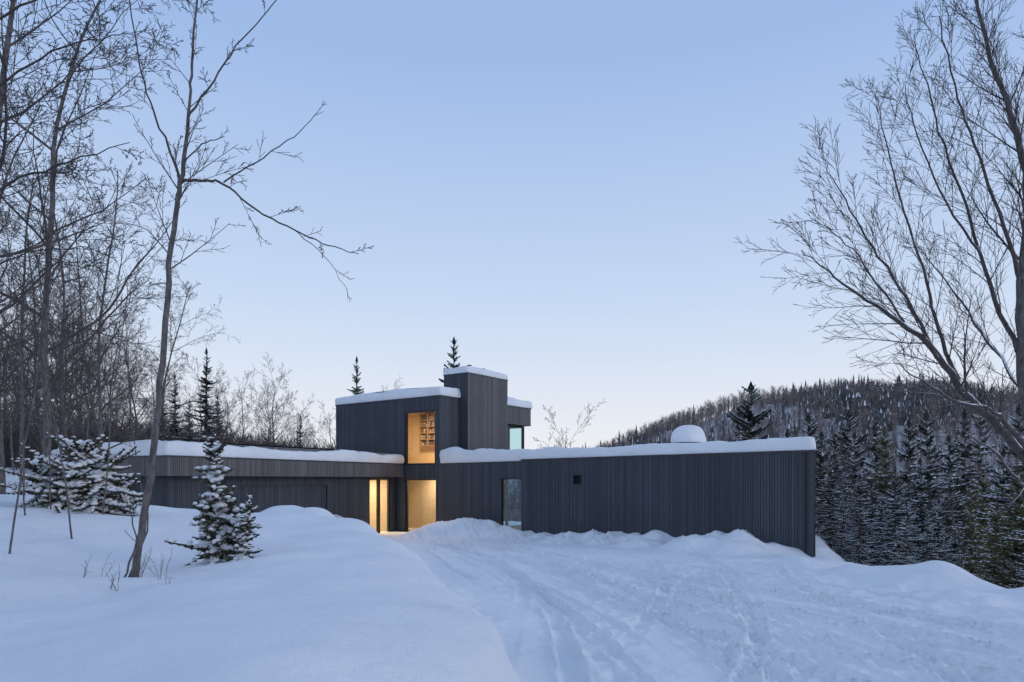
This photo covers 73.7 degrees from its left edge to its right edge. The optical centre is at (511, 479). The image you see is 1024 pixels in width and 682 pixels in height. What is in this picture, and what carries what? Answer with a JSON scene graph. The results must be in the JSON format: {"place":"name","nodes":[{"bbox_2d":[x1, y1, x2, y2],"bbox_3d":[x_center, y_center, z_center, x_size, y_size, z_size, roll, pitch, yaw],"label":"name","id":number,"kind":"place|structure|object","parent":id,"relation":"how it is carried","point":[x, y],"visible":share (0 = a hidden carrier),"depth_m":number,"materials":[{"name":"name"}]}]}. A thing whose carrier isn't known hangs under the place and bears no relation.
{"place":"outdoors","nodes":[
{"label":"outdoors","id":0,"kind":"place"},
{"bbox_2d":[0,396,1023,681],"bbox_3d":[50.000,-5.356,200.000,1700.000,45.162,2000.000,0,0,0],"label":"ground","id":1,"kind":"structure","parent":0,"point":[314,594],"depth_m":7.69,"materials":[{"name":"snow"}]},
{"bbox_2d":[0,29,33,273],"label":"bare tree","id":2,"kind":"object","parent":1,"relation":"on","point":[20,163],"visible":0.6,"depth_m":12.37,"materials":[{"name":"grey plant"}]},
{"bbox_2d":[0,319,34,467],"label":"bare tree","id":3,"kind":"object","parent":1,"relation":"on","point":[11,386],"visible":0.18,"depth_m":60.57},
{"bbox_2d":[0,314,40,472],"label":"bare tree","id":4,"kind":"object","parent":1,"relation":"on","point":[11,432],"visible":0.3,"depth_m":43.25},
{"bbox_2d":[0,263,42,415],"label":"bare tree","id":5,"kind":"object","parent":1,"relation":"on","point":[14,333],"visible":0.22,"depth_m":60.09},
{"bbox_2d":[0,210,46,515],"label":"bare sapling","id":6,"kind":"object","parent":1,"relation":"on","point":[20,358],"visible":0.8,"depth_m":12.07,"materials":[{"name":"grey plant"}]},
{"bbox_2d":[0,233,75,508],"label":"bare sapling","id":7,"kind":"object","parent":1,"relation":"on","point":[44,373],"visible":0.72,"depth_m":13.00,"materials":[{"name":"grey plant"}]},
{"bbox_2d":[0,279,78,456],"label":"bare tree","id":8,"kind":"object","parent":1,"relation":"on","point":[54,429],"visible":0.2,"depth_m":39.86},
{"bbox_2d":[0,29,79,395],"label":"bare tree","id":9,"kind":"object","parent":1,"relation":"on","point":[18,366],"visible":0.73,"depth_m":15.31,"materials":[{"name":"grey plant"}]},
{"bbox_2d":[9,299,72,538],"bbox_3d":[-7.644,-0.936,10.876,0.903,3.978,0.966,0,0,28],"label":"bare sapling","id":10,"kind":"object","parent":1,"relation":"on","point":[57,438],"visible":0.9,"depth_m":10.96,"materials":[{"name":"grey plant"}]},
{"bbox_2d":[0,244,88,553],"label":"bare sapling","id":11,"kind":"object","parent":1,"relation":"on","point":[18,493],"visible":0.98,"depth_m":9.54,"materials":[{"name":"grey plant"}]},
{"bbox_2d":[0,152,95,494],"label":"bare tree","id":12,"kind":"object","parent":1,"relation":"on","point":[20,398],"visible":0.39,"depth_m":29.67,"materials":[{"name":"grey plant"}]},
{"bbox_2d":[0,192,108,444],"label":"bare tree","id":13,"kind":"object","parent":1,"relation":"on","point":[40,425],"visible":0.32,"depth_m":32.31,"materials":[{"name":"grey plant"}]},
{"bbox_2d":[0,232,113,441],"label":"bare tree","id":14,"kind":"object","parent":1,"relation":"on","point":[72,431],"visible":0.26,"depth_m":36.09,"materials":[{"name":"brown plant"}]},
{"bbox_2d":[26,278,97,432],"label":"bare tree","id":15,"kind":"object","parent":1,"relation":"on","point":[75,339],"visible":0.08,"depth_m":63.77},
{"bbox_2d":[4,270,125,426],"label":"bare tree","id":16,"kind":"object","parent":1,"relation":"on","point":[79,333],"visible":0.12,"depth_m":63.88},
{"bbox_2d":[0,0,132,349],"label":"bare tree","id":17,"kind":"object","parent":1,"relation":"on","point":[4,55],"visible":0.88,"depth_m":10.53,"materials":[{"name":"grey plant"}]},
{"bbox_2d":[0,80,132,494],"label":"bare tree","id":18,"kind":"object","parent":1,"relation":"on","point":[2,474],"visible":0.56,"depth_m":21.73,"materials":[{"name":"grey plant"}]},
{"bbox_2d":[0,144,140,461],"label":"bare tree","id":19,"kind":"object","parent":1,"relation":"on","point":[63,422],"visible":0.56,"depth_m":26.58,"materials":[{"name":"brown plant"}]},
{"bbox_2d":[28,266,115,427],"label":"bare tree","id":20,"kind":"object","parent":1,"relation":"on","point":[68,344],"visible":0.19,"depth_m":53.41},
{"bbox_2d":[30,290,120,449],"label":"bare tree","id":21,"kind":"object","parent":1,"relation":"on","point":[103,397],"visible":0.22,"depth_m":46.45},
{"bbox_2d":[0,430,151,515],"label":"spruce sapling","id":22,"kind":"object","parent":1,"relation":"on","point":[85,475],"visible":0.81,"depth_m":13.56,"materials":[{"name":"green plant"}]},
{"bbox_2d":[41,306,116,419],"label":"bare tree","id":23,"kind":"object","parent":1,"relation":"on","point":[89,362],"visible":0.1,"depth_m":63.39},
{"bbox_2d":[38,304,121,432],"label":"bare tree","id":24,"kind":"object","parent":1,"relation":"on","point":[82,374],"visible":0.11,"depth_m":55.54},
{"bbox_2d":[5,211,155,441],"bbox_3d":[-20.070,-5.438,31.529,6.419,13.532,5.842,0,0,0],"label":"bare tree","id":25,"kind":"object","parent":1,"relation":"on","point":[95,422],"visible":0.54,"depth_m":31.69,"materials":[{"name":"brown plant"}]},
{"bbox_2d":[48,296,124,437],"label":"bare tree","id":26,"kind":"object","parent":1,"relation":"on","point":[81,369],"visible":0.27,"depth_m":49.00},
{"bbox_2d":[66,240,111,439],"bbox_3d":[-10.888,-2.788,17.849,1.222,7.029,1.188,0,0,36],"label":"bare sapling","id":27,"kind":"object","parent":1,"relation":"on","point":[98,276],"visible":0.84,"depth_m":17.91,"materials":[{"name":"brown plant"}]},
{"bbox_2d":[0,0,183,276],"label":"bare tree","id":28,"kind":"object","parent":1,"relation":"on","point":[6,80],"visible":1,"depth_m":8.15,"materials":[{"name":"brown plant"}]},
{"bbox_2d":[70,311,137,427],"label":"bare tree","id":29,"kind":"object","parent":1,"relation":"on","point":[101,376],"visible":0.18,"depth_m":59.74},
{"bbox_2d":[0,0,218,457],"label":"bare tree","id":30,"kind":"object","parent":1,"relation":"on","point":[45,450],"visible":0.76,"depth_m":19.33,"materials":[{"name":"grey plant"}]},
{"bbox_2d":[67,300,151,441],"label":"bare tree","id":31,"kind":"object","parent":1,"relation":"on","point":[103,429],"visible":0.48,"depth_m":40.98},
{"bbox_2d":[39,138,189,455],"bbox_3d":[-13.895,-4.891,24.049,4.802,12.820,4.225,0,0,-27],"label":"bare tree","id":32,"kind":"object","parent":1,"relation":"on","point":[100,389],"visible":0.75,"depth_m":23.76,"materials":[{"name":"brown plant"}]},
{"bbox_2d":[80,258,150,514],"bbox_3d":[-7.417,-1.742,13.023,1.193,5.014,1.330,0,0,0],"label":"bare sapling","id":33,"kind":"object","parent":1,"relation":"on","point":[111,403],"visible":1,"depth_m":12.97,"materials":[{"name":"brown plant"}]},
{"bbox_2d":[106,303,152,494],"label":"bare sapling","id":34,"kind":"object","parent":1,"relation":"on","point":[131,388],"visible":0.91,"depth_m":15.90,"materials":[{"name":"brown plant"}]},
{"bbox_2d":[106,333,152,440],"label":"bare tree","id":35,"kind":"object","parent":1,"relation":"on","point":[127,384],"visible":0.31,"depth_m":57.62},
{"bbox_2d":[123,491,136,576],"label":"bare sapling","id":36,"kind":"object","parent":1,"relation":"on","point":[128,565],"visible":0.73,"depth_m":8.59,"materials":[{"name":"brown plant"}]},
{"bbox_2d":[94,297,167,440],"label":"bare tree","id":37,"kind":"object","parent":1,"relation":"on","point":[136,377],"visible":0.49,"depth_m":44.08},
{"bbox_2d":[110,348,152,439],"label":"bare tree","id":38,"kind":"object","parent":1,"relation":"on","point":[122,417],"visible":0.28,"depth_m":60.48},
{"bbox_2d":[127,468,172,576],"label":"bare sapling","id":39,"kind":"object","parent":1,"relation":"on","point":[147,518],"visible":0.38,"depth_m":8.77,"materials":[{"name":"brown plant"}]},
{"bbox_2d":[134,355,171,440],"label":"bare tree","id":40,"kind":"object","parent":1,"relation":"on","point":[152,385],"visible":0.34,"depth_m":59.86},
{"bbox_2d":[143,359,185,440],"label":"bare tree","id":41,"kind":"object","parent":1,"relation":"on","point":[166,395],"visible":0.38,"depth_m":52.85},
{"bbox_2d":[1,395,335,476],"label":"understorey thicket","id":42,"kind":"object","parent":1,"relation":"on","point":[33,441],"visible":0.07,"depth_m":47.53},
{"bbox_2d":[106,259,238,476],"bbox_3d":[-13.936,-3.559,27.811,3.752,10.578,4.588,0,0,39],"label":"bare tree","id":43,"kind":"object","parent":1,"relation":"on","point":[168,368],"visible":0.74,"depth_m":27.58,"materials":[{"name":"brown plant"}]},
{"bbox_2d":[160,375,188,440],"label":"spruce tree","id":44,"kind":"object","parent":1,"relation":"on","point":[174,427],"visible":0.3,"depth_m":41.97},
{"bbox_2d":[180,399,199,440],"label":"spruce tree","id":45,"kind":"object","parent":1,"relation":"on","point":[193,424],"visible":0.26,"depth_m":49.93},
{"bbox_2d":[165,349,233,437],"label":"bare tree","id":46,"kind":"object","parent":1,"relation":"on","point":[198,390],"visible":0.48,"depth_m":59.71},
{"bbox_2d":[187,347,222,441],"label":"spruce tree","id":47,"kind":"object","parent":1,"relation":"on","point":[207,416],"visible":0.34,"depth_m":45.93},
{"bbox_2d":[188,392,231,438],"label":"bare tree","id":48,"kind":"object","parent":1,"relation":"on","point":[225,403],"visible":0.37,"depth_m":49.71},
{"bbox_2d":[164,434,263,565],"bbox_3d":[-4.253,0.512,9.893,1.445,2.329,1.315,-6,0,0],"label":"spruce sapling","id":49,"kind":"object","parent":1,"relation":"on","point":[224,534],"visible":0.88,"depth_m":9.69,"materials":[{"name":"green plant"}]},
{"bbox_2d":[208,395,225,441],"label":"spruce tree","id":50,"kind":"object","parent":1,"relation":"on","point":[218,419],"visible":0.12,"depth_m":57.98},
{"bbox_2d":[187,375,259,442],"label":"bare tree","id":51,"kind":"object","parent":1,"relation":"on","point":[230,411],"visible":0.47,"depth_m":54.90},
{"bbox_2d":[203,385,257,439],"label":"bare tree","id":52,"kind":"object","parent":1,"relation":"on","point":[232,410],"visible":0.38,"depth_m":70.21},
{"bbox_2d":[110,0,373,576],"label":"bare tree","id":53,"kind":"object","parent":1,"relation":"on","point":[181,180],"visible":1,"depth_m":8.30,"materials":[{"name":"grey plant"}]},
{"bbox_2d":[202,371,282,444],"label":"bare tree","id":54,"kind":"object","parent":1,"relation":"on","point":[261,408],"visible":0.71,"depth_m":51.91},
{"bbox_2d":[226,351,312,446],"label":"bare tree","id":55,"kind":"object","parent":1,"relation":"on","point":[272,411],"visible":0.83,"depth_m":57.79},
{"bbox_2d":[243,379,295,445],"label":"bare tree","id":56,"kind":"object","parent":1,"relation":"on","point":[271,414],"visible":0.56,"depth_m":65.51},
{"bbox_2d":[250,392,301,446],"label":"bare tree","id":57,"kind":"object","parent":1,"relation":"on","point":[270,433],"visible":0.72,"depth_m":52.08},
{"bbox_2d":[274,387,314,445],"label":"bare tree","id":58,"kind":"object","parent":1,"relation":"on","point":[298,415],"visible":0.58,"depth_m":73.99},
{"bbox_2d":[312,403,335,446],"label":"bare tree","id":59,"kind":"object","parent":1,"relation":"on","point":[327,423],"visible":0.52,"depth_m":68.88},
{"bbox_2d":[346,356,364,394],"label":"spruce tree","id":60,"kind":"object","parent":1,"relation":"on","point":[356,390],"visible":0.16,"depth_m":59.92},
{"bbox_2d":[77,365,815,556],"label":"modern house","id":61,"kind":"structure","parent":1,"relation":"on","point":[378,469],"depth_m":30.08,"materials":[{"name":"black wood"}]},
{"bbox_2d":[237,486,325,512],"bbox_3d":[-10.401,2.105,31.152,0.102,3.590,5.620,0,0,25],"label":"garage door","id":62,"kind":"structure","parent":61,"relation":"in","point":[267,497],"depth_m":31.00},
{"bbox_2d":[370,479,388,532],"bbox_3d":[-7.355,1.540,37.565,0.120,3.114,1.894,0,0,26],"label":"window","id":63,"kind":"structure","parent":61,"relation":"in","point":[377,480],"depth_m":37.56,"materials":[{"name":"black glass"}]},
{"bbox_2d":[405,410,435,464],"bbox_3d":[-5.043,-2.295,37.902,2.324,3.004,0.120,0,0,36],"label":"window","id":64,"kind":"structure","parent":61,"relation":"in","point":[406,413],"depth_m":38.42,"materials":[{"name":"black glass"}]},
{"bbox_2d":[406,479,435,530],"bbox_3d":[-5.014,1.465,37.943,2.324,2.964,0.120,0,0,36],"label":"entrance window","id":65,"kind":"structure","parent":61,"relation":"in","point":[406,479],"depth_m":38.55,"materials":[{"name":"black glass"}]},
{"bbox_2d":[419,413,434,446],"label":"bookcase","id":66,"kind":"object","parent":61,"relation":"in","point":[426,429],"visible":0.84,"depth_m":43.29,"materials":[{"name":"brown wood"}]},
{"bbox_2d":[439,337,459,382],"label":"spruce tree","id":67,"kind":"object","parent":1,"relation":"on","point":[452,355],"visible":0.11,"depth_m":49.92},
{"bbox_2d":[504,398,604,510],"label":"bare tree","id":68,"kind":"object","parent":1,"relation":"on","point":[559,434],"visible":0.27,"depth_m":58.50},
{"bbox_2d":[194,377,1023,553],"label":"distant bare forest","id":69,"kind":"object","parent":1,"relation":"on","point":[710,410],"visible":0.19,"depth_m":173.91,"materials":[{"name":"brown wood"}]},
{"bbox_2d":[730,411,742,441],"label":"spruce tree","id":70,"kind":"object","parent":1,"relation":"on","point":[738,428],"visible":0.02,"depth_m":81.97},
{"bbox_2d":[726,382,771,440],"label":"spruce tree","id":71,"kind":"object","parent":1,"relation":"on","point":[748,420],"visible":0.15,"depth_m":77.75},
{"bbox_2d":[582,373,1018,477],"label":"distant conifer forest","id":72,"kind":"object","parent":1,"relation":"on","point":[845,402],"visible":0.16,"depth_m":173.90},
{"bbox_2d":[802,413,827,525],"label":"spruce tree","id":73,"kind":"object","parent":1,"relation":"on","point":[808,421],"visible":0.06,"depth_m":61.90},
{"bbox_2d":[815,457,836,552],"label":"spruce tree","id":74,"kind":"object","parent":1,"relation":"on","point":[821,502],"visible":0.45,"depth_m":33.04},
{"bbox_2d":[814,431,841,552],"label":"spruce tree","id":75,"kind":"object","parent":1,"relation":"on","point":[820,453],"visible":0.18,"depth_m":47.72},
{"bbox_2d":[815,457,855,550],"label":"spruce tree","id":76,"kind":"object","parent":1,"relation":"on","point":[830,511],"visible":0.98,"depth_m":26.99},
{"bbox_2d":[824,489,857,562],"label":"spruce tree","id":77,"kind":"object","parent":1,"relation":"on","point":[842,551],"visible":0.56,"depth_m":27.85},
{"bbox_2d":[825,436,857,533],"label":"spruce tree","id":78,"kind":"object","parent":1,"relation":"on","point":[834,442],"visible":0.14,"depth_m":52.23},
{"bbox_2d":[835,507,858,562],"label":"spruce tree","id":79,"kind":"object","parent":1,"relation":"on","point":[847,552],"visible":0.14,"depth_m":31.00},
{"bbox_2d":[815,440,881,553],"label":"bare tree","id":80,"kind":"object","parent":1,"relation":"on","point":[843,487],"visible":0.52,"depth_m":33.68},
{"bbox_2d":[815,432,884,561],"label":"spruce tree","id":81,"kind":"object","parent":1,"relation":"on","point":[857,452],"visible":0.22,"depth_m":41.94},
{"bbox_2d":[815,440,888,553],"bbox_3d":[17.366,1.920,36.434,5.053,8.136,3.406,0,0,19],"label":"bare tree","id":82,"kind":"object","parent":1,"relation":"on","point":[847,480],"visible":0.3,"depth_m":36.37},
{"bbox_2d":[834,473,881,565],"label":"spruce tree","id":83,"kind":"object","parent":1,"relation":"on","point":[863,525],"visible":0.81,"depth_m":25.95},
{"bbox_2d":[826,410,891,526],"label":"spruce tree","id":84,"kind":"object","parent":1,"relation":"on","point":[848,417],"visible":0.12,"depth_m":54.49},
{"bbox_2d":[850,483,888,565],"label":"spruce tree","id":85,"kind":"object","parent":1,"relation":"on","point":[870,516],"visible":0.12,"depth_m":35.99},
{"bbox_2d":[862,423,893,558],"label":"spruce tree","id":86,"kind":"object","parent":1,"relation":"on","point":[875,442],"visible":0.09,"depth_m":60.80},
{"bbox_2d":[733,0,1023,509],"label":"bare tree","id":87,"kind":"object","parent":1,"relation":"on","point":[1005,430],"visible":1,"depth_m":13.59,"materials":[{"name":"brown plant"}]},
{"bbox_2d":[865,491,892,565],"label":"spruce tree","id":88,"kind":"object","parent":1,"relation":"on","point":[880,507],"visible":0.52,"depth_m":29.90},
{"bbox_2d":[852,460,919,560],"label":"bare tree","id":89,"kind":"object","parent":1,"relation":"on","point":[877,475],"visible":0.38,"depth_m":33.94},
{"bbox_2d":[861,426,918,559],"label":"spruce tree","id":90,"kind":"object","parent":1,"relation":"on","point":[885,448],"visible":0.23,"depth_m":42.01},
{"bbox_2d":[864,467,921,565],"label":"spruce tree","id":91,"kind":"object","parent":1,"relation":"on","point":[894,525],"visible":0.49,"depth_m":27.86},
{"bbox_2d":[872,478,924,562],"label":"spruce tree","id":92,"kind":"object","parent":1,"relation":"on","point":[900,494],"visible":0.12,"depth_m":30.80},
{"bbox_2d":[887,500,923,564],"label":"spruce tree","id":93,"kind":"object","parent":1,"relation":"on","point":[907,547],"visible":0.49,"depth_m":19.94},
{"bbox_2d":[876,419,939,558],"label":"spruce tree","id":94,"kind":"object","parent":1,"relation":"on","point":[910,456],"visible":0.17,"depth_m":41.87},
{"bbox_2d":[902,458,940,560],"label":"spruce tree","id":95,"kind":"object","parent":1,"relation":"on","point":[921,502],"visible":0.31,"depth_m":32.92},
{"bbox_2d":[914,504,937,563],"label":"spruce tree","id":96,"kind":"object","parent":1,"relation":"on","point":[929,547],"visible":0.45,"depth_m":22.00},
{"bbox_2d":[882,442,976,559],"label":"bare tree","id":97,"kind":"object","parent":1,"relation":"on","point":[919,480],"visible":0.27,"depth_m":40.05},
{"bbox_2d":[913,506,947,562],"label":"spruce tree","id":98,"kind":"object","parent":1,"relation":"on","point":[934,523],"visible":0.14,"depth_m":26.86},
{"bbox_2d":[910,410,960,554],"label":"spruce tree","id":99,"kind":"object","parent":1,"relation":"on","point":[930,475],"visible":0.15,"depth_m":52.02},
{"bbox_2d":[886,448,993,565],"bbox_3d":[18.840,2.428,29.692,4.152,7.822,3.403,0,0,-35],"label":"bare tree","id":100,"kind":"object","parent":1,"relation":"on","point":[945,503],"visible":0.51,"depth_m":29.32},
{"bbox_2d":[919,499,963,567],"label":"spruce tree","id":101,"kind":"object","parent":1,"relation":"on","point":[937,529],"visible":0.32,"depth_m":25.95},
{"bbox_2d":[936,522,966,570],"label":"spruce tree","id":102,"kind":"object","parent":1,"relation":"on","point":[946,558],"visible":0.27,"depth_m":19.94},
{"bbox_2d":[922,434,985,569],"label":"spruce tree","id":103,"kind":"object","parent":1,"relation":"on","point":[949,464],"visible":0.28,"depth_m":32.01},
{"bbox_2d":[946,530,968,567],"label":"spruce tree","id":104,"kind":"object","parent":1,"relation":"on","point":[954,545],"visible":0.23,"depth_m":23.99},
{"bbox_2d":[938,408,995,565],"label":"spruce tree","id":105,"kind":"object","parent":1,"relation":"on","point":[962,459],"visible":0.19,"depth_m":40.03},
{"bbox_2d":[936,490,1003,580],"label":"spruce tree","id":106,"kind":"object","parent":1,"relation":"on","point":[970,535],"visible":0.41,"depth_m":20.94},
{"bbox_2d":[945,468,1005,569],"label":"spruce tree","id":107,"kind":"object","parent":1,"relation":"on","point":[983,486],"visible":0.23,"depth_m":27.84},
{"bbox_2d":[957,394,1005,536],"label":"spruce tree","id":108,"kind":"object","parent":1,"relation":"on","point":[982,440],"visible":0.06,"depth_m":49.42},
{"bbox_2d":[957,462,1023,564],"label":"bare tree","id":109,"kind":"object","parent":1,"relation":"on","point":[984,495],"visible":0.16,"depth_m":29.36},
{"bbox_2d":[965,402,1023,580],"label":"spruce tree","id":110,"kind":"object","parent":1,"relation":"on","point":[1017,426],"visible":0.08,"depth_m":35.91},
{"bbox_2d":[968,502,1021,588],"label":"spruce tree","id":111,"kind":"object","parent":1,"relation":"on","point":[997,542],"visible":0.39,"depth_m":17.82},
{"bbox_2d":[968,447,1022,581],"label":"spruce tree","id":112,"kind":"object","parent":1,"relation":"on","point":[998,498],"visible":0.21,"depth_m":23.75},
{"bbox_2d":[980,463,1023,587],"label":"spruce tree","id":113,"kind":"object","parent":1,"relation":"on","point":[1017,550],"visible":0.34,"depth_m":17.95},
{"bbox_2d":[986,459,1023,586],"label":"spruce tree","id":114,"kind":"object","parent":1,"relation":"on","point":[1005,487],"visible":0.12,"depth_m":23.05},
{"bbox_2d":[1004,501,1023,588],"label":"spruce tree","id":115,"kind":"object","parent":1,"relation":"on","point":[1017,563],"visible":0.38,"depth_m":17.05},
{"bbox_2d":[0,0,1023,449],"label":"sky","id":116,"kind":"structure","parent":0,"point":[561,191],"materials":[{"name":"blue"}]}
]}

